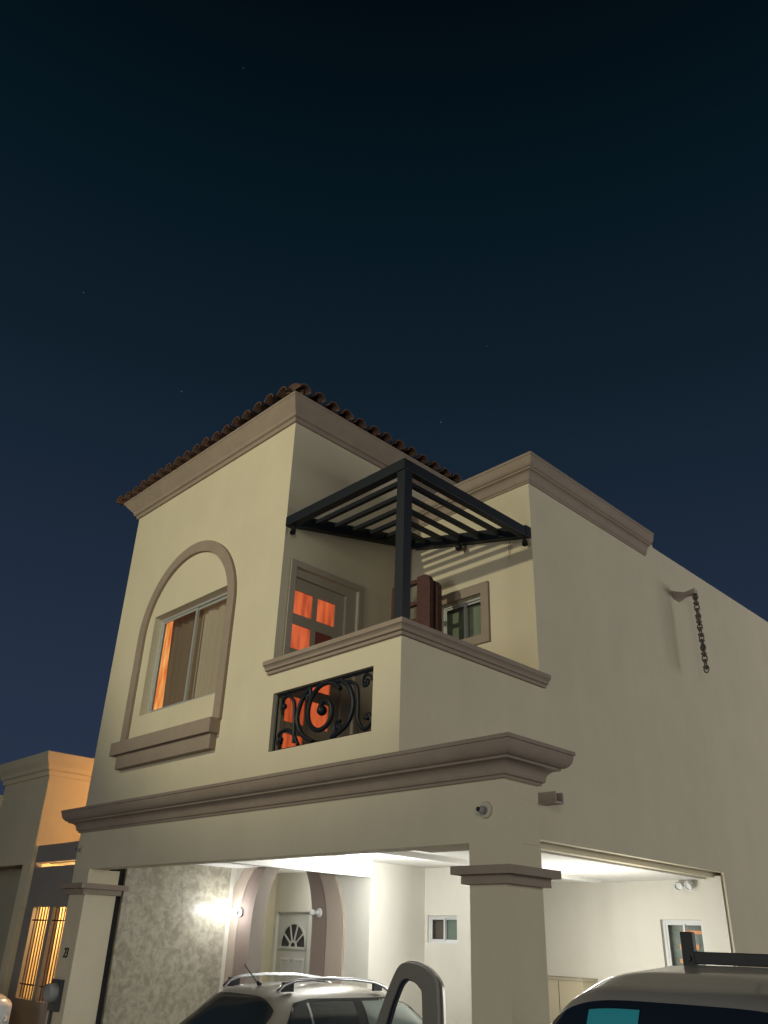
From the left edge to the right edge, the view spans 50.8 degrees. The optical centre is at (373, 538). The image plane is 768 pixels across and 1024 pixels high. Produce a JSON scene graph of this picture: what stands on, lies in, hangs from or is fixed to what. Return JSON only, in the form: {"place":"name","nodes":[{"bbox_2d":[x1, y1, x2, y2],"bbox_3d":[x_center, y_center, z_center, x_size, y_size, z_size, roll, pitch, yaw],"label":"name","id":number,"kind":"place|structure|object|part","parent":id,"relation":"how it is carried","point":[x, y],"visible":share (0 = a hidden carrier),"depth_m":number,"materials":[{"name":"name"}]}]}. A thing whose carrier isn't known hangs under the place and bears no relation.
{"place":"outdoors","nodes":[
{"label":"outdoors","id":0,"kind":"place"},
{"bbox_2d":[0,0,767,794],"label":"sky","id":1,"kind":"structure","parent":0,"point":[488,234],"materials":[{"name":"blue"}]},
{"label":"ground","id":2,"kind":"structure","parent":0,"visible":0},
{"bbox_2d":[0,993,11,1023],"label":"parked car","id":3,"kind":"object","parent":2,"relation":"on","point":[5,1006],"visible":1,"depth_m":11.59,"materials":[{"name":"white paint"}]},
{"bbox_2d":[0,751,93,1023],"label":"neighbour house","id":4,"kind":"structure","parent":2,"relation":"on","point":[39,838],"depth_m":14.26,"materials":[{"name":"paint"}]},
{"bbox_2d":[45,383,767,1023],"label":"house","id":5,"kind":"structure","parent":2,"relation":"on","point":[561,653],"depth_m":12.28,"materials":[{"name":"beige paint"}]},
{"bbox_2d":[42,979,64,1023],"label":"electric meter","id":6,"kind":"object","parent":5,"relation":"attached to","point":[52,992],"visible":1,"depth_m":11.81,"materials":[{"name":"grey metal"}]},
{"bbox_2d":[63,947,68,957],"bbox_3d":[-4.634,6.228,12.153,0.012,0.137,0.146,25,-34,-38],"label":"house number","id":7,"kind":"object","parent":5,"relation":"attached to","point":[66,948],"visible":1,"depth_m":12.14,"materials":[{"name":"black plastic"}]},
{"bbox_2d":[76,846,82,852],"bbox_3d":[-4.690,4.945,12.856,0.088,0.112,0.113,25,-34,-38],"label":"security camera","id":8,"kind":"object","parent":5,"relation":"attached to","point":[80,850],"visible":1,"depth_m":12.84,"materials":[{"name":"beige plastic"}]},
{"bbox_2d":[147,591,226,713],"bbox_3d":[-2.764,1.833,12.782,0.253,1.812,2.316,25,-34,-38],"label":"window","id":9,"kind":"structure","parent":5,"relation":"in","point":[197,631],"depth_m":13.03,"materials":[{"name":"silver metal"}]},
{"bbox_2d":[230,908,242,916],"bbox_3d":[-2.380,6.417,13.882,0.199,0.136,0.136,25,-34,-38],"label":"wall lamp","id":10,"kind":"object","parent":5,"relation":"attached to","point":[239,911],"visible":1,"depth_m":13.88,"materials":[{"name":"white glass"}]},
{"bbox_2d":[274,913,308,980],"bbox_3d":[-1.471,7.871,14.130,0.081,2.438,0.925,25,-34,-38],"label":"entry door","id":11,"kind":"structure","parent":5,"relation":"in","point":[291,952],"depth_m":14.46,"materials":[{"name":"grey paint"}]},
{"bbox_2d":[282,578,344,748],"bbox_3d":[-0.850,1.889,11.354,1.038,2.650,0.127,25,-34,-38],"label":"door","id":12,"kind":"structure","parent":5,"relation":"in","point":[318,612],"depth_m":11.56,"materials":[{"name":"beige paint"}]},
{"bbox_2d":[309,908,321,917],"bbox_3d":[-0.918,5.791,12.510,0.199,0.136,0.136,25,-34,-38],"label":"wall lamp","id":13,"kind":"object","parent":5,"relation":"attached to","point":[318,912],"visible":1,"depth_m":12.51,"materials":[{"name":"white plastic"}]},
{"bbox_2d":[272,668,372,750],"bbox_3d":[-0.622,2.106,9.824,0.128,0.766,1.884,25,-34,-38],"label":"grille","id":14,"kind":"object","parent":5,"relation":"attached to","point":[308,694],"visible":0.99,"depth_m":9.80,"materials":[{"name":"black metal"}]},
{"bbox_2d":[364,853,373,871],"bbox_3d":[-0.072,4.439,11.062,0.148,0.235,0.148,25,-34,-38],"label":"ceiling lamp","id":15,"kind":"object","parent":5,"relation":"hanging from","point":[368,865],"visible":0.98,"depth_m":11.01,"materials":[{"name":"white glass"}]},
{"bbox_2d":[286,458,530,618],"bbox_3d":[0.483,0.488,11.464,2.672,2.823,2.395,25,-34,-38],"label":"pergola","id":16,"kind":"object","parent":5,"relation":"on","point":[403,539],"visible":0.9,"depth_m":11.34,"materials":[{"name":"black metal"}]},
{"bbox_2d":[290,527,295,534],"bbox_3d":[-1.168,-0.114,11.680,0.110,0.126,0.084,71,-71,-62],"label":"spotlight","id":17,"kind":"object","parent":16,"relation":"attached to","point":[293,531],"visible":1,"depth_m":11.66,"materials":[{"name":"black plastic"}]},
{"bbox_2d":[455,539,461,550],"bbox_3d":[1.323,0.075,12.629,0.111,0.262,0.111,25,-34,-38],"label":"pendant lamp","id":18,"kind":"object","parent":16,"relation":"hanging from","point":[458,546],"visible":1,"depth_m":12.56,"materials":[{"name":"black plastic"}]},
{"bbox_2d":[522,538,527,546],"bbox_3d":[2.191,0.051,11.741,0.110,0.126,0.084,71,-71,-62],"label":"spotlight","id":19,"kind":"object","parent":16,"relation":"attached to","point":[524,542],"visible":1,"depth_m":11.72,"materials":[{"name":"black plastic"}]},
{"bbox_2d":[391,574,441,631],"bbox_3d":[0.604,2.004,11.804,0.250,3.000,0.825,25,-34,-38],"label":"bench","id":20,"kind":"object","parent":5,"relation":"on","point":[428,603],"visible":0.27,"depth_m":12.04,"materials":[{"name":"brown wood"}]},
{"bbox_2d":[429,916,456,943],"bbox_3d":[1.084,5.976,12.350,0.062,0.381,0.606,25,-34,-38],"label":"window","id":21,"kind":"structure","parent":5,"relation":"in","point":[431,918],"depth_m":12.38,"materials":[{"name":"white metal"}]},
{"bbox_2d":[443,596,479,638],"bbox_3d":[1.392,1.275,12.311,0.062,0.662,0.850,25,-34,-38],"label":"window","id":22,"kind":"structure","parent":5,"relation":"in","point":[464,604],"depth_m":12.46,"materials":[{"name":"silver metal"}]},
{"bbox_2d":[476,801,492,818],"bbox_3d":[1.011,2.512,7.497,0.097,0.155,0.155,25,-34,-38],"label":"security camera","id":23,"kind":"object","parent":5,"relation":"attached to","point":[484,809],"visible":1,"depth_m":7.48,"materials":[{"name":"beige plastic"}]},
{"bbox_2d":[538,791,563,805],"bbox_3d":[2.192,3.222,10.014,0.181,0.138,0.253,25,-34,-38],"label":"scupper","id":24,"kind":"object","parent":5,"relation":"attached to","point":[550,798],"visible":1,"depth_m":9.97,"materials":[{"name":"stone"}]},
{"bbox_2d":[548,975,597,1023],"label":"cupboard","id":25,"kind":"object","parent":5,"relation":"attached to","point":[563,991],"visible":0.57,"depth_m":13.57,"materials":[{"name":"beige paint"}]},
{"bbox_2d":[674,881,692,890],"bbox_3d":[5.025,5.620,13.075,0.188,0.164,0.317,25,-34,-38],"label":"floodlight","id":26,"kind":"object","parent":5,"relation":"attached to","point":[688,886],"visible":1,"depth_m":13.06,"materials":[{"name":"white plastic"}]},
{"bbox_2d":[662,920,705,966],"bbox_3d":[5.006,6.519,12.934,0.062,0.750,0.718,25,-34,-38],"label":"window","id":27,"kind":"structure","parent":5,"relation":"in","point":[665,922],"depth_m":13.08,"materials":[{"name":"white metal"}]},
{"bbox_2d":[673,588,696,601],"bbox_3d":[5.629,1.005,14.594,0.200,0.162,0.375,25,-34,-38],"label":"scupper","id":28,"kind":"object","parent":5,"relation":"attached to","point":[679,596],"visible":1,"depth_m":14.58,"materials":[{"name":"stone"}]},
{"bbox_2d":[692,588,709,672],"bbox_3d":[5.721,1.597,14.163,0.111,1.575,0.111,25,-34,-38],"label":"rain chain","id":29,"kind":"object","parent":28,"relation":"hanging from","point":[701,633],"visible":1,"depth_m":14.12,"materials":[{"name":"black metal"}]},
{"bbox_2d":[551,932,767,1023],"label":"parked suv","id":30,"kind":"object","parent":2,"relation":"on","point":[690,990],"visible":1,"depth_m":4.59,"materials":[{"name":"grey paint"}]},
{"bbox_3d":[1.579,2.729,4.191,1.787,0.538,0.294,-17,-33,34],"label":"rear window","id":31,"kind":"part","parent":30,"relation":"part of","materials":[{"name":"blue glass"}]},
{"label":"driveway","id":32,"kind":"structure","parent":0,"visible":0},
{"bbox_2d":[179,961,445,1023],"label":"parked car","id":33,"kind":"object","parent":32,"relation":"on","point":[321,1000],"visible":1,"depth_m":8.88,"materials":[{"name":"silver metal"}]},
{"bbox_3d":[-1.658,5.114,8.623,0.502,0.451,1.369,25,-34,-38],"label":"rear window","id":34,"kind":"part","parent":33,"relation":"part of","materials":[{"name":"black glass"}]},
{"bbox_3d":[-0.791,5.089,8.468,0.330,0.363,0.187,25,-34,-38],"label":"quarter window","id":35,"kind":"part","parent":33,"relation":"part of","materials":[{"name":"black glass"}]},
{"bbox_3d":[-0.416,5.264,8.791,0.660,0.383,0.198,25,-34,-38],"label":"side window","id":36,"kind":"part","parent":33,"relation":"part of","materials":[{"name":"black glass"}]},
{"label":"side window","id":37,"kind":"part","parent":33,"relation":"part of","materials":[{"name":"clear glass"}]},
{"bbox_3d":[0.360,5.374,8.788,0.113,1.388,1.037,25,-34,-38],"label":"door","id":38,"kind":"part","parent":33,"relation":"part of","materials":[{"name":"grey metal"}]}
]}

